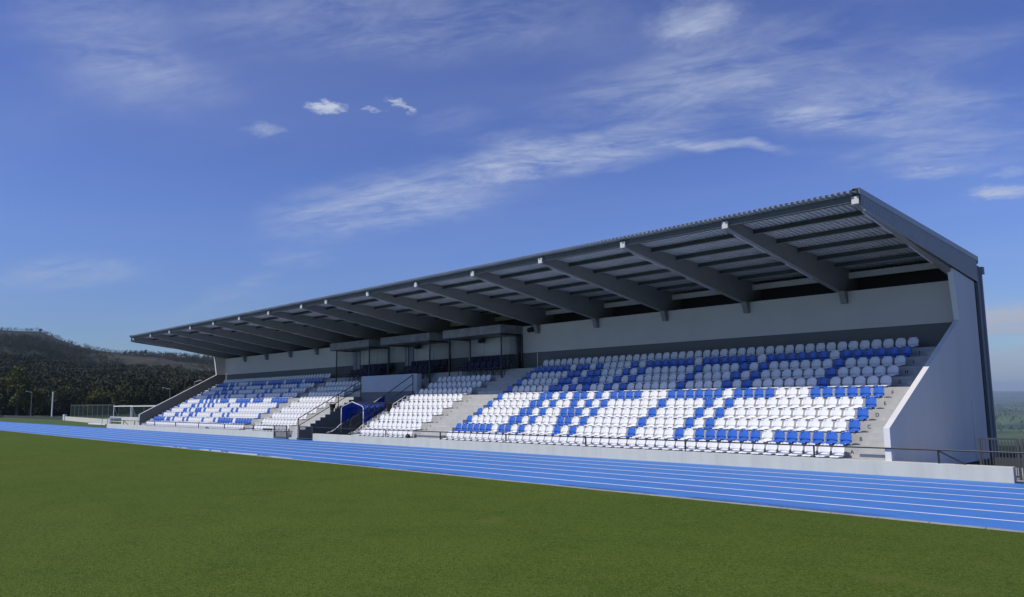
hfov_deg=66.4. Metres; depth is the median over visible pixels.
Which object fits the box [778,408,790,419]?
stadium seat
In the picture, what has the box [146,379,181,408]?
broadleaf tree
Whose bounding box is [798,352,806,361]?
stadium seat
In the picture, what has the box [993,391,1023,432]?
valley trees
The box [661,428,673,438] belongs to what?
stadium seat
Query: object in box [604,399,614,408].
stadium seat
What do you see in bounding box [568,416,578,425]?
stadium seat
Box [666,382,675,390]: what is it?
stadium seat
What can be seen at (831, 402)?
stadium seat
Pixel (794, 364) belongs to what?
stadium seat
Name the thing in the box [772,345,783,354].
stadium seat
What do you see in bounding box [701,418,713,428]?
stadium seat
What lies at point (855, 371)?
stadium seat
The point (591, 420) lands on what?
stadium seat
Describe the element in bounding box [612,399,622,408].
stadium seat
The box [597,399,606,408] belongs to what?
stadium seat
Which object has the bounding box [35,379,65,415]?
broadleaf tree
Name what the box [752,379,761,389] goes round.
stadium seat
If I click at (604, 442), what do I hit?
stadium seat
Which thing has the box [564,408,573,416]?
stadium seat
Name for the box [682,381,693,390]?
stadium seat
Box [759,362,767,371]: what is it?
stadium seat
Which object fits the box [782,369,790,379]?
stadium seat
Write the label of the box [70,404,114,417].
net fence
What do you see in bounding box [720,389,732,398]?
stadium seat
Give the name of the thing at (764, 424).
stadium seat
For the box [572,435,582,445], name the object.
stadium seat
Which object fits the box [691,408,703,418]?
stadium seat
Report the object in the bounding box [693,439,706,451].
stadium seat
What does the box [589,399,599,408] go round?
stadium seat
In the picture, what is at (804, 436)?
stadium seat
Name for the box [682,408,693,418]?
stadium seat
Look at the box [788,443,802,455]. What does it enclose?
stadium seat
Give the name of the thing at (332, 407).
litter bin
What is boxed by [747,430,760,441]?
stadium seat
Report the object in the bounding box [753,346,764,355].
stadium seat
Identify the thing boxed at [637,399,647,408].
stadium seat
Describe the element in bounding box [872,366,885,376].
stadium seat
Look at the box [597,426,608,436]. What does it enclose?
stadium seat
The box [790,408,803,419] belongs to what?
stadium seat
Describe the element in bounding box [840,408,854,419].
stadium seat
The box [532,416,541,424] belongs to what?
stadium seat
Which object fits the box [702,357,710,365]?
stadium seat
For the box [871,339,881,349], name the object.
stadium seat
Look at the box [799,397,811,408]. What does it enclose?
stadium seat
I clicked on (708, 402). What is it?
stadium seat
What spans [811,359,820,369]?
stadium seat
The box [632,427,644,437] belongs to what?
stadium seat
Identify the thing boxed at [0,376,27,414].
broadleaf tree
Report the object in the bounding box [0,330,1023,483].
ground
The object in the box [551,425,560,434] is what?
stadium seat
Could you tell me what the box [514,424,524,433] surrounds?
stadium seat
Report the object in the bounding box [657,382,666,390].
stadium seat
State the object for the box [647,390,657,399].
stadium seat
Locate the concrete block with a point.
(135, 419)
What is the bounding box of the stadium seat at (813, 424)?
[806,419,819,431]
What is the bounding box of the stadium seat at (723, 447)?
[715,440,728,452]
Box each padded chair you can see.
[350,370,358,380]
[354,369,362,380]
[358,369,366,380]
[371,368,379,375]
[379,363,387,370]
[384,363,392,374]
[403,366,412,373]
[408,366,417,373]
[413,365,422,378]
[418,365,427,378]
[423,365,432,377]
[426,360,435,366]
[432,359,441,372]
[437,359,446,372]
[458,362,467,375]
[464,362,473,375]
[470,362,480,376]
[472,356,482,370]
[476,361,486,375]
[482,361,492,375]
[488,360,498,375]
[490,355,500,361]
[495,360,505,374]
[497,355,507,369]
[503,354,511,368]
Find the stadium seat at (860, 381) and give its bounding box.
[854,376,865,387]
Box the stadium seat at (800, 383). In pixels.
[794,378,804,388]
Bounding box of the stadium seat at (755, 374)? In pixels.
[751,370,759,380]
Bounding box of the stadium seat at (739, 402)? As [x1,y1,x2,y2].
[731,398,743,408]
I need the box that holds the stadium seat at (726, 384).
[720,380,730,389]
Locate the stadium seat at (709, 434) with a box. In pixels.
[702,429,714,440]
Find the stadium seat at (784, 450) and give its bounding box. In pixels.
[775,442,789,455]
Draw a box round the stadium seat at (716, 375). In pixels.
[711,372,720,381]
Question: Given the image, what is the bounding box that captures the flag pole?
[51,392,53,416]
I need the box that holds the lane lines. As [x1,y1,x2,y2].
[1,422,1023,527]
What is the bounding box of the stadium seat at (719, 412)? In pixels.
[711,408,723,418]
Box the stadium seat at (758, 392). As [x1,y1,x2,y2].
[751,388,763,398]
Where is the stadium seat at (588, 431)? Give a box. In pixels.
[582,426,591,435]
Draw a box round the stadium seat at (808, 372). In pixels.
[801,368,813,378]
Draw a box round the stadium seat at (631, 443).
[624,437,635,447]
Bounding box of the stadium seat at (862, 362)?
[855,357,867,367]
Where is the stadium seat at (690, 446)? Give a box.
[682,439,695,450]
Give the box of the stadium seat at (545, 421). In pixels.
[539,416,548,425]
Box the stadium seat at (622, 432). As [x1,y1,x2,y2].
[615,427,626,436]
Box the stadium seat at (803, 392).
[798,387,808,398]
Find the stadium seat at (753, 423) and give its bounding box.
[745,418,758,429]
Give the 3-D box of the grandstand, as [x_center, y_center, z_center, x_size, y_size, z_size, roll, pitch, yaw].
[-10.735,5.418,55.857,11.760,9.358,83.010,6,-10,-43]
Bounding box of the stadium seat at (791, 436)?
[783,430,797,443]
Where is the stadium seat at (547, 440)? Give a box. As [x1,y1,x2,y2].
[541,434,551,443]
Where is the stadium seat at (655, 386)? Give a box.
[649,382,658,390]
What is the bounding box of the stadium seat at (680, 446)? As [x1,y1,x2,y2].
[672,439,684,450]
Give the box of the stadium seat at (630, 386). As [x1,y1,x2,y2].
[624,383,634,391]
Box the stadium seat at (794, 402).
[787,397,799,408]
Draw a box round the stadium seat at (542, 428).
[535,425,545,434]
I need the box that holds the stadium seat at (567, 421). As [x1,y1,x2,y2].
[560,416,571,425]
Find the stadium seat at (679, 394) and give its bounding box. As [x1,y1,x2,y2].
[673,390,684,399]
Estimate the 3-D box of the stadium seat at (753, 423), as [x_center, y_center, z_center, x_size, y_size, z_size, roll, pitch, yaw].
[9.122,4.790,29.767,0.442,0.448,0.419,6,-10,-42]
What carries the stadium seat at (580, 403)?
on the grandstand
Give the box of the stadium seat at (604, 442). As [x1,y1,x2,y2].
[597,436,608,446]
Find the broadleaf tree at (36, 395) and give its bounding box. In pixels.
[20,384,57,415]
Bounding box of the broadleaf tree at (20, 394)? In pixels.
[3,364,36,415]
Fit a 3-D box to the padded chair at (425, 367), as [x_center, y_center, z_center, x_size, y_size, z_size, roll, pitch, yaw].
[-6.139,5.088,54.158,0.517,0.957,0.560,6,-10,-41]
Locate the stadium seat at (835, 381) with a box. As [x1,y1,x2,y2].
[827,377,840,387]
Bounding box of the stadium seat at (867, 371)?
[862,366,872,377]
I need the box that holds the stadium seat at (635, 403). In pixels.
[629,399,639,408]
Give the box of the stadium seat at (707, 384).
[702,380,711,389]
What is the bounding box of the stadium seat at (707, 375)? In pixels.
[700,372,711,381]
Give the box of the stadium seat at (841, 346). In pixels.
[837,341,846,351]
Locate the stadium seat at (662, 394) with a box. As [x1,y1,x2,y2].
[655,390,666,399]
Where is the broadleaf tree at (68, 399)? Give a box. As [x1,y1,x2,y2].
[45,384,85,413]
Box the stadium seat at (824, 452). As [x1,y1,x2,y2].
[815,444,829,457]
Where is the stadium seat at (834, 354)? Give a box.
[830,350,839,359]
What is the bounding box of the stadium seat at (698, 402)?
[691,398,702,408]
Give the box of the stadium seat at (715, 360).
[711,356,719,365]
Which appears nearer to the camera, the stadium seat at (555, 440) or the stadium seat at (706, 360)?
the stadium seat at (555, 440)
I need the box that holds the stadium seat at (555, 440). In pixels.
[548,435,558,444]
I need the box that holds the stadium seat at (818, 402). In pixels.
[811,397,823,408]
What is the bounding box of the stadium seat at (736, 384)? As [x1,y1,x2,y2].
[729,379,740,389]
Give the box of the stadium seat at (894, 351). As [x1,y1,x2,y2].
[889,347,899,357]
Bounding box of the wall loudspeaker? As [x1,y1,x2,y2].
[527,326,533,332]
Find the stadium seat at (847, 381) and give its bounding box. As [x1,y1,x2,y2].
[840,376,852,387]
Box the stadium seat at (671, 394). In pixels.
[664,390,675,399]
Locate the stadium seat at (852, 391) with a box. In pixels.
[844,386,857,397]
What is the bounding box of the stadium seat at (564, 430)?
[557,425,567,434]
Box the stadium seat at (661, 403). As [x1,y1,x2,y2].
[654,399,665,408]
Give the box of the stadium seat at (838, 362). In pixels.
[831,358,843,368]
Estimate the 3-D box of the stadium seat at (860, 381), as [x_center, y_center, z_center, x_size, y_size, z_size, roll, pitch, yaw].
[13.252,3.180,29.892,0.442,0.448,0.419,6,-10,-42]
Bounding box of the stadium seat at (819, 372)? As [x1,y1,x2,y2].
[815,368,824,378]
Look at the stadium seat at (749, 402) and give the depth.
31.68 m
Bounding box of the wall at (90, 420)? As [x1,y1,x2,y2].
[65,416,111,423]
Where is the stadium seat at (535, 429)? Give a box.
[528,425,538,433]
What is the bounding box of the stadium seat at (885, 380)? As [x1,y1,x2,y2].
[878,375,891,386]
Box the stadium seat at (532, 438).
[526,434,536,443]
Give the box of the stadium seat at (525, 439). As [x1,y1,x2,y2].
[519,433,529,442]
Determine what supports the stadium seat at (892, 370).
on the grandstand
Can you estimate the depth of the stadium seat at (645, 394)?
36.43 m
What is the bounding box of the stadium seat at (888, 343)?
[883,339,893,348]
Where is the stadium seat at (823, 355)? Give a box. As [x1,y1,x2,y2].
[819,351,828,360]
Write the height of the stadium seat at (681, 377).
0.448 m
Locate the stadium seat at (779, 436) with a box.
[771,430,784,442]
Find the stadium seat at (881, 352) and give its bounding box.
[876,347,886,357]
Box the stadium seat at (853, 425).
[846,419,860,432]
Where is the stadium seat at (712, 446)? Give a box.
[704,440,717,451]
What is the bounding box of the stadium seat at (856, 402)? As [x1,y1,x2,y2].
[849,397,862,408]
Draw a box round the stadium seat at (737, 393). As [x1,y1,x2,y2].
[730,388,742,398]
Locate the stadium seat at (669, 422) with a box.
[662,417,673,427]
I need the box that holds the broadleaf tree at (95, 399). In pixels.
[81,388,113,414]
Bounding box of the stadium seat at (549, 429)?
[542,425,552,434]
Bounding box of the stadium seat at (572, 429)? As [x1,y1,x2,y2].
[565,425,575,435]
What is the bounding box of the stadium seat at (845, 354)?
[841,349,850,359]
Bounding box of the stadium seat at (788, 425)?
[780,419,793,430]
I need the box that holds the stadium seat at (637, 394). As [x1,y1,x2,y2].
[630,390,640,399]
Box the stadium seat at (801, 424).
[793,419,806,430]
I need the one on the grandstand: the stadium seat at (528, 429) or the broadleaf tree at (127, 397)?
the stadium seat at (528, 429)
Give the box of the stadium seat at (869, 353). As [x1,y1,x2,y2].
[864,348,874,358]
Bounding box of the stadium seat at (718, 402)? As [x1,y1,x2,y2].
[711,398,722,408]
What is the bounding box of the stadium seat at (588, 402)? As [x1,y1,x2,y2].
[581,399,591,408]
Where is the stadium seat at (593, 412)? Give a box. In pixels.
[586,408,596,416]
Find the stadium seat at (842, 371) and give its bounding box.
[835,367,847,377]
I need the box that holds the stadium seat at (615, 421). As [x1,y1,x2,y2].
[608,417,619,426]
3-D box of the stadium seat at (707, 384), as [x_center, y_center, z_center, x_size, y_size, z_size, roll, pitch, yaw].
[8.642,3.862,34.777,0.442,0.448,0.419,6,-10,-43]
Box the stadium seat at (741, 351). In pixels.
[736,348,745,356]
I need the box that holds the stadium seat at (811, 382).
[806,377,816,388]
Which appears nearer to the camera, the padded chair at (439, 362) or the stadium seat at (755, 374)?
the stadium seat at (755, 374)
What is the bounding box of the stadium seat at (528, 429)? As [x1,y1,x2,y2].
[522,425,531,433]
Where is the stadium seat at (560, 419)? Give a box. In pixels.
[553,416,563,425]
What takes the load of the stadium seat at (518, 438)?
on the grandstand
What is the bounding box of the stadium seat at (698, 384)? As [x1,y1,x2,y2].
[693,381,702,390]
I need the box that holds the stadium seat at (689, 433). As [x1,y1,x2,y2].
[681,428,693,439]
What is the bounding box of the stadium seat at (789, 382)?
[781,378,793,388]
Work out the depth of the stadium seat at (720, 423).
30.93 m
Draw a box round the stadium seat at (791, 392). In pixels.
[787,387,796,398]
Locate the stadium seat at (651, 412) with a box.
[644,408,655,417]
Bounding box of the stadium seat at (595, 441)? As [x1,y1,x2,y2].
[588,436,599,446]
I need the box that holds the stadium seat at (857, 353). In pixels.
[853,349,862,358]
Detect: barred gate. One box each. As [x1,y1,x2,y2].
[273,425,287,438]
[299,426,312,439]
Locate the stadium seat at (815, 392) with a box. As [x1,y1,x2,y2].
[809,387,820,397]
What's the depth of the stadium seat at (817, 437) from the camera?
27.23 m
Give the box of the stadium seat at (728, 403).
[721,398,733,408]
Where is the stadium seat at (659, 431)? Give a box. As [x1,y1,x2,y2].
[651,427,663,438]
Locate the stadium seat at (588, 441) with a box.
[580,436,591,445]
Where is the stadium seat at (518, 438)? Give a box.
[512,433,522,442]
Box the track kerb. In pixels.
[2,430,1023,532]
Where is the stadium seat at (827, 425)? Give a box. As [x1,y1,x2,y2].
[819,419,832,431]
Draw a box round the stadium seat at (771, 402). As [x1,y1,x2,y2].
[764,397,776,408]
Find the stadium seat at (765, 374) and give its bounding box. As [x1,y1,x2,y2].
[761,370,769,379]
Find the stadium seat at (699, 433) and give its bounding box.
[691,428,703,439]
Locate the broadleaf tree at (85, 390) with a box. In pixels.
[67,379,99,414]
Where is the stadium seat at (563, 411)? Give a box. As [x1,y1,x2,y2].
[557,408,566,416]
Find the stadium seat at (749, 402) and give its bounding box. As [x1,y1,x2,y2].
[742,398,754,408]
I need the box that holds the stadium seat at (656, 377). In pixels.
[650,374,659,382]
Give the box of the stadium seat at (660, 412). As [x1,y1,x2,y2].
[655,408,664,417]
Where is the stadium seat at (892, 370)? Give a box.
[887,365,898,376]
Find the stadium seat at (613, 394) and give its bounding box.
[607,391,616,399]
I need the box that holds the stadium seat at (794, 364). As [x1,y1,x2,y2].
[790,360,798,370]
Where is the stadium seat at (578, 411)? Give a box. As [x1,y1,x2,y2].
[571,408,581,416]
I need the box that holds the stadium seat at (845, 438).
[836,432,851,444]
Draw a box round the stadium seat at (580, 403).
[574,399,584,408]
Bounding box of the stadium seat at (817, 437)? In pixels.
[809,431,823,443]
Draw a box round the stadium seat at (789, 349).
[785,345,793,353]
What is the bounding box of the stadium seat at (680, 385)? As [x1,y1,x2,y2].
[673,381,684,390]
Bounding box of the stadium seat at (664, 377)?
[658,374,667,382]
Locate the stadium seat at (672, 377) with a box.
[665,373,675,382]
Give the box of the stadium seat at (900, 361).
[894,355,905,366]
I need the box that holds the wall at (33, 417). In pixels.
[0,415,62,419]
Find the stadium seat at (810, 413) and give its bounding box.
[802,408,815,419]
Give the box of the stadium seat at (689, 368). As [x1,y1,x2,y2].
[684,365,693,374]
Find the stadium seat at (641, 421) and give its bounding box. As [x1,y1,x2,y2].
[634,417,645,427]
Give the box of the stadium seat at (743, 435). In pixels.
[735,429,748,441]
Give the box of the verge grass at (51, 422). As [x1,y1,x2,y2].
[0,415,120,427]
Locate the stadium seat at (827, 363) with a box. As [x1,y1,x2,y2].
[823,359,832,368]
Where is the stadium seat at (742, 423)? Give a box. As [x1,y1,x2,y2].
[734,418,746,429]
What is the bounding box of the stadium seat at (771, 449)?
[763,442,776,454]
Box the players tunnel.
[327,392,410,433]
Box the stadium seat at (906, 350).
[899,346,911,356]
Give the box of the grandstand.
[107,187,1016,482]
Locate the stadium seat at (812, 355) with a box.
[808,351,817,360]
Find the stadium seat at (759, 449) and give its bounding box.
[750,441,764,454]
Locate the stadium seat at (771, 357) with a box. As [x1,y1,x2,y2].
[767,353,775,362]
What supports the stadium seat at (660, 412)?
on the grandstand
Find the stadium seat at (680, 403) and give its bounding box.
[673,398,683,408]
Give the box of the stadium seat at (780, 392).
[773,388,785,398]
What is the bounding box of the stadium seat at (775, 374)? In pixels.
[768,370,780,379]
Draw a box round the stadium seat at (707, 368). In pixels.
[701,364,710,373]
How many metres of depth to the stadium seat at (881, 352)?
31.68 m
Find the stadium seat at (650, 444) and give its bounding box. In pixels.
[642,438,654,448]
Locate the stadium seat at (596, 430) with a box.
[589,426,600,436]
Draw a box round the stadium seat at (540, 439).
[533,434,543,443]
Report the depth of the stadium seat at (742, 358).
36.21 m
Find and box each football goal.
[113,406,135,421]
[130,406,153,416]
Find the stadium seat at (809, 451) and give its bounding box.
[802,443,816,456]
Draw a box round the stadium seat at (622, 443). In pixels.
[614,437,626,447]
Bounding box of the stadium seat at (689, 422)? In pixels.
[681,418,693,428]
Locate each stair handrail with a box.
[297,381,360,437]
[350,375,412,434]
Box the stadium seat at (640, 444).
[633,437,644,448]
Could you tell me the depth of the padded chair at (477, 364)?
50.18 m
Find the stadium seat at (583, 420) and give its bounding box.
[576,416,586,425]
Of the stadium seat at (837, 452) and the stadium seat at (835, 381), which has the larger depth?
the stadium seat at (835, 381)
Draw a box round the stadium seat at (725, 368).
[720,364,729,372]
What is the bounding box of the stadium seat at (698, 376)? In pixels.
[693,372,702,381]
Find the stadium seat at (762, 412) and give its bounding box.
[756,408,767,418]
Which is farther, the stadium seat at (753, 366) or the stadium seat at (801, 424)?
the stadium seat at (753, 366)
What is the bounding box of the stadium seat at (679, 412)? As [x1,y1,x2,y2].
[672,408,683,417]
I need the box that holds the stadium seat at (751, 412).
[743,408,756,418]
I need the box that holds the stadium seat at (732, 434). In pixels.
[723,429,736,440]
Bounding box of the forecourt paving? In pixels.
[1016,468,1023,482]
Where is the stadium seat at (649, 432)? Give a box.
[642,427,653,437]
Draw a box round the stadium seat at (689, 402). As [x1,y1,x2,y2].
[682,398,693,408]
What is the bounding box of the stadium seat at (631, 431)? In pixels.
[623,427,635,437]
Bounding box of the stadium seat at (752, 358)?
[748,354,756,363]
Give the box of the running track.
[0,421,1023,530]
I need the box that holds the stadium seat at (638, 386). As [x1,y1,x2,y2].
[632,382,641,391]
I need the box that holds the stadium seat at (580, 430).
[573,426,583,435]
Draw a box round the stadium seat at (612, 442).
[606,437,617,447]
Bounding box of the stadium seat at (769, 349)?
[765,346,773,355]
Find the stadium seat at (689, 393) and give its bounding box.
[682,389,693,399]
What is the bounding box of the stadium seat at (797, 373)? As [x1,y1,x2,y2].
[792,369,801,378]
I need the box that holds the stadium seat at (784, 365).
[777,361,788,370]
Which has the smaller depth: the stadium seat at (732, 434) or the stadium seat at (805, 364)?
the stadium seat at (732, 434)
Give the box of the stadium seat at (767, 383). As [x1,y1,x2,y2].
[762,379,771,388]
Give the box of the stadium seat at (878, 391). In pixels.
[871,386,883,397]
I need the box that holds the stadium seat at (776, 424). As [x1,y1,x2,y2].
[768,419,781,430]
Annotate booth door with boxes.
[353,351,360,372]
[405,346,413,371]
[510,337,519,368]
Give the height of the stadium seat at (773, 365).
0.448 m
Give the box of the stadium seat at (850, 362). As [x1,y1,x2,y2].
[845,358,855,368]
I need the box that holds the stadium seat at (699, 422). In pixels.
[691,418,703,428]
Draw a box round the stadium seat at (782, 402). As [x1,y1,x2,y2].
[775,397,787,408]
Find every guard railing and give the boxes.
[119,420,272,430]
[315,427,1023,464]
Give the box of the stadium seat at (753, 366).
[749,362,757,371]
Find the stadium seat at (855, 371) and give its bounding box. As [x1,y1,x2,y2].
[850,367,860,377]
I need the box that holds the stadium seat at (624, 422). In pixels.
[617,417,627,426]
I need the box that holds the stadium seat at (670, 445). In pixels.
[662,438,674,449]
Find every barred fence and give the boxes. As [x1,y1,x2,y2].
[978,438,1022,479]
[1020,439,1023,474]
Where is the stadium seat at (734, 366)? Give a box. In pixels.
[727,363,738,372]
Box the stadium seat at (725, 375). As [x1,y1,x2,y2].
[721,371,730,380]
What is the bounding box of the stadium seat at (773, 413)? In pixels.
[767,408,779,419]
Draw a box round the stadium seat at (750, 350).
[746,347,754,356]
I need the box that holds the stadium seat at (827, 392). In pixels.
[819,387,832,397]
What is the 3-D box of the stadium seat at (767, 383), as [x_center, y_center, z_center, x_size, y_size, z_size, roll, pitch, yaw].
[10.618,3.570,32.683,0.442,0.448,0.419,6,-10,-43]
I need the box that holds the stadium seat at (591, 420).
[584,417,594,426]
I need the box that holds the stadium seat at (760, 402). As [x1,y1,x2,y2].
[753,397,765,408]
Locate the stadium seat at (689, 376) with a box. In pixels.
[684,373,693,381]
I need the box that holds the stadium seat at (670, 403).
[663,399,674,408]
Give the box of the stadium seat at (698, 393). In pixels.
[693,389,702,398]
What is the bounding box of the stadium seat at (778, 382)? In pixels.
[771,378,782,388]
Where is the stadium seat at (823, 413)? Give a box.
[814,408,828,419]
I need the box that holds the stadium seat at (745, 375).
[738,371,749,380]
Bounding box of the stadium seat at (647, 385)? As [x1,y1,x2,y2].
[641,382,650,391]
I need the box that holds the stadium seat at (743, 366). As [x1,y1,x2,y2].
[739,363,747,372]
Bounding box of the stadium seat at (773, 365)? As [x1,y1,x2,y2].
[769,361,777,370]
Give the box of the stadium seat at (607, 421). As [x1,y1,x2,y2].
[600,417,610,426]
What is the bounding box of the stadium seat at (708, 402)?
[701,398,712,408]
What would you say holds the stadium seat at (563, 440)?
on the grandstand
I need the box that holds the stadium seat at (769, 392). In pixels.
[762,388,774,398]
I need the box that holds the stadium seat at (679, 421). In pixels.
[672,417,683,428]
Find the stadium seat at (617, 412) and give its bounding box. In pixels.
[610,408,621,417]
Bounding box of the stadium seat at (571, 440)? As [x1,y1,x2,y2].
[564,435,574,445]
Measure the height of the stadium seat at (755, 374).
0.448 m
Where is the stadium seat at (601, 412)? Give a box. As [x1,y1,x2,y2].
[594,408,604,416]
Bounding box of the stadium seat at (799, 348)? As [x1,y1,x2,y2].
[795,344,803,353]
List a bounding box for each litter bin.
[329,403,335,410]
[385,403,392,411]
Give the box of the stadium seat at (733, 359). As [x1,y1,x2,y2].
[727,355,737,364]
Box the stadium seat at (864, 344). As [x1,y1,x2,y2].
[860,340,869,349]
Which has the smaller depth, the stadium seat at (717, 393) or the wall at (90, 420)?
the stadium seat at (717, 393)
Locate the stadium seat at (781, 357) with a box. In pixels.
[777,353,785,362]
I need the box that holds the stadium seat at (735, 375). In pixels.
[730,371,739,380]
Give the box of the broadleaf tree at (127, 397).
[110,383,147,413]
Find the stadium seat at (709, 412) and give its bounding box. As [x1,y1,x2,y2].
[701,408,713,418]
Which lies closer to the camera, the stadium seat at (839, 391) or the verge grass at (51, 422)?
the stadium seat at (839, 391)
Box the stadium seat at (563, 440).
[556,435,566,444]
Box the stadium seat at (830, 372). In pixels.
[826,367,836,378]
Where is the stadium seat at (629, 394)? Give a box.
[623,391,632,399]
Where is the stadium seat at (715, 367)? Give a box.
[711,364,719,373]
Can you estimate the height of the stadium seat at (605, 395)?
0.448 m
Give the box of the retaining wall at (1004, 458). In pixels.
[994,457,1022,467]
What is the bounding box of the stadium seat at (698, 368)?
[693,365,701,373]
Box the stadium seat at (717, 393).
[712,389,721,398]
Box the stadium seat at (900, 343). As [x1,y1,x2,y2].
[895,338,905,347]
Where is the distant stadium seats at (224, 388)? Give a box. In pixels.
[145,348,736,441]
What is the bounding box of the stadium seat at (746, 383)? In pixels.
[740,379,751,389]
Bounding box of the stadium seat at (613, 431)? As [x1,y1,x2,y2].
[606,426,617,436]
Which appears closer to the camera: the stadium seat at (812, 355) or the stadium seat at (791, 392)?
the stadium seat at (791, 392)
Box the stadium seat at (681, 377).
[674,373,684,382]
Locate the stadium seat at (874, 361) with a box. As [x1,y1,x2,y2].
[869,357,879,367]
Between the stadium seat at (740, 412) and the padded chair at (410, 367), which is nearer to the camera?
the stadium seat at (740, 412)
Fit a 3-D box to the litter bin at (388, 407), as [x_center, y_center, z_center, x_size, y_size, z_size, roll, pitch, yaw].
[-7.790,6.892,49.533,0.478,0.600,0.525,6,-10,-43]
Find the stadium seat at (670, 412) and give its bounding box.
[664,408,674,417]
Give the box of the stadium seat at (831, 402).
[823,397,836,408]
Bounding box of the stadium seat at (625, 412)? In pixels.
[618,408,629,417]
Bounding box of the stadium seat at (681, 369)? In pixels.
[675,366,684,374]
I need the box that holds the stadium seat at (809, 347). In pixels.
[805,343,814,352]
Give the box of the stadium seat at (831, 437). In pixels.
[823,431,837,444]
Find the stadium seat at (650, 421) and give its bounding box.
[643,417,654,427]
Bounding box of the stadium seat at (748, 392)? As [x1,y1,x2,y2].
[741,388,752,398]
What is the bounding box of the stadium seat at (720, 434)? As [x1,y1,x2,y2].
[713,429,725,440]
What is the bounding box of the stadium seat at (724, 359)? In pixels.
[720,356,728,364]
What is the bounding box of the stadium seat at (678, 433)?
[671,428,683,438]
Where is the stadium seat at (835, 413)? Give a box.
[827,408,841,419]
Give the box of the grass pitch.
[0,430,1023,596]
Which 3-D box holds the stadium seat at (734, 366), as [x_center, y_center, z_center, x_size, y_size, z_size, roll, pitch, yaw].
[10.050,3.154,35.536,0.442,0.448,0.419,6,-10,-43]
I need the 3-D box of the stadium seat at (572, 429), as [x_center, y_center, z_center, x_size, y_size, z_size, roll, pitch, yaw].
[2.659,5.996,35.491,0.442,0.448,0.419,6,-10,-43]
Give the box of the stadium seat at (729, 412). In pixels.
[722,408,734,418]
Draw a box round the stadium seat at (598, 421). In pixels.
[592,417,602,426]
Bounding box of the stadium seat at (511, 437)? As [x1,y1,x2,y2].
[506,433,515,442]
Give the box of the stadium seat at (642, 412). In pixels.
[635,408,646,417]
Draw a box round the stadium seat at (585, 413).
[579,408,589,416]
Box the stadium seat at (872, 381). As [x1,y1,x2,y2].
[865,376,878,386]
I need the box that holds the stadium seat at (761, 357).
[757,354,765,363]
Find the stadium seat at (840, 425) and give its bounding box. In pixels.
[832,419,846,432]
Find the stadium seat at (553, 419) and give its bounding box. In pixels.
[546,416,556,425]
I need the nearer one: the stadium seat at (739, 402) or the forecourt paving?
the forecourt paving
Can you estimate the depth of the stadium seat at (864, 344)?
32.94 m
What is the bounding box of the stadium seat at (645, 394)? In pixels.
[638,390,649,399]
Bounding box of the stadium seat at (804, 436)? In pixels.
[796,431,810,443]
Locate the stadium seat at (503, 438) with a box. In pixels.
[498,433,508,441]
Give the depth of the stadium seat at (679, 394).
35.04 m
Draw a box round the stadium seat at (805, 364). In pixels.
[800,360,809,369]
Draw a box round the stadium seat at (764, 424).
[757,418,769,430]
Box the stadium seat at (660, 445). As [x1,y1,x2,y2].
[652,438,664,449]
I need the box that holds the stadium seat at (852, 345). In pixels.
[846,341,857,350]
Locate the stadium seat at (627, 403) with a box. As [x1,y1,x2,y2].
[620,399,631,408]
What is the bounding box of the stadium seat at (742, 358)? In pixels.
[738,355,746,364]
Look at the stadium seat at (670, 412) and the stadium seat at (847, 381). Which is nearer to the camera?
the stadium seat at (847, 381)
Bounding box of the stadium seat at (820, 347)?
[816,343,824,352]
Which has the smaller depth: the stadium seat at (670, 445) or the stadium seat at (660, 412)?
the stadium seat at (670, 445)
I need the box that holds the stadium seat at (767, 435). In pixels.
[758,430,772,442]
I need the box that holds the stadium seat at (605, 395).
[599,391,608,399]
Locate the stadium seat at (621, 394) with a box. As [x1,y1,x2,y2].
[615,391,624,399]
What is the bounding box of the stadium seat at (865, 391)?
[857,386,870,397]
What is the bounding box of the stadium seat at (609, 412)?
[602,408,612,417]
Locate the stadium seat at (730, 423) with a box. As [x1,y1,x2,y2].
[723,418,735,429]
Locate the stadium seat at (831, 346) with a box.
[826,342,835,351]
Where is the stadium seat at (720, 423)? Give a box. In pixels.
[712,418,724,429]
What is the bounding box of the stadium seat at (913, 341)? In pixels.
[908,337,918,347]
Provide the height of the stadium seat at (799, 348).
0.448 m
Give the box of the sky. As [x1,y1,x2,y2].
[0,0,1023,390]
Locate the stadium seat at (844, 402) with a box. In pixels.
[836,397,849,408]
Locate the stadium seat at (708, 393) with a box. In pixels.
[703,389,712,398]
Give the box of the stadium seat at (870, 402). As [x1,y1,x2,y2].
[862,396,876,408]
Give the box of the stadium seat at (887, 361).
[879,356,892,366]
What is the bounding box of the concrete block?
[121,417,138,424]
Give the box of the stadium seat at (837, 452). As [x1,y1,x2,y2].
[829,444,844,457]
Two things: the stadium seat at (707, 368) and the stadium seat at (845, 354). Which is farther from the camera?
the stadium seat at (707, 368)
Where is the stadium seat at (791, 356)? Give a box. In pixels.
[787,352,796,361]
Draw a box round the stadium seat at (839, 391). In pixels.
[831,386,844,397]
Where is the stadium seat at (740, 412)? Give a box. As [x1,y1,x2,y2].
[732,408,745,418]
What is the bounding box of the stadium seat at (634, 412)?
[627,408,638,417]
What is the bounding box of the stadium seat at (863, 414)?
[855,408,868,420]
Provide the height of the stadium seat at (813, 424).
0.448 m
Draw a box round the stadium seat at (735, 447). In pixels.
[726,441,740,452]
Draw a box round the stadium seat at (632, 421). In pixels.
[625,417,636,427]
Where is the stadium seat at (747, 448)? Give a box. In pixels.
[739,441,751,453]
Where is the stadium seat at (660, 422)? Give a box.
[652,417,664,427]
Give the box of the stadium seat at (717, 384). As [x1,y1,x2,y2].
[712,380,721,389]
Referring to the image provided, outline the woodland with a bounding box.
[0,326,215,415]
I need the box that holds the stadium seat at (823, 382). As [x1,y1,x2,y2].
[815,377,828,387]
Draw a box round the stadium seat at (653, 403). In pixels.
[646,399,656,408]
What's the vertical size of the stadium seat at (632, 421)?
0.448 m

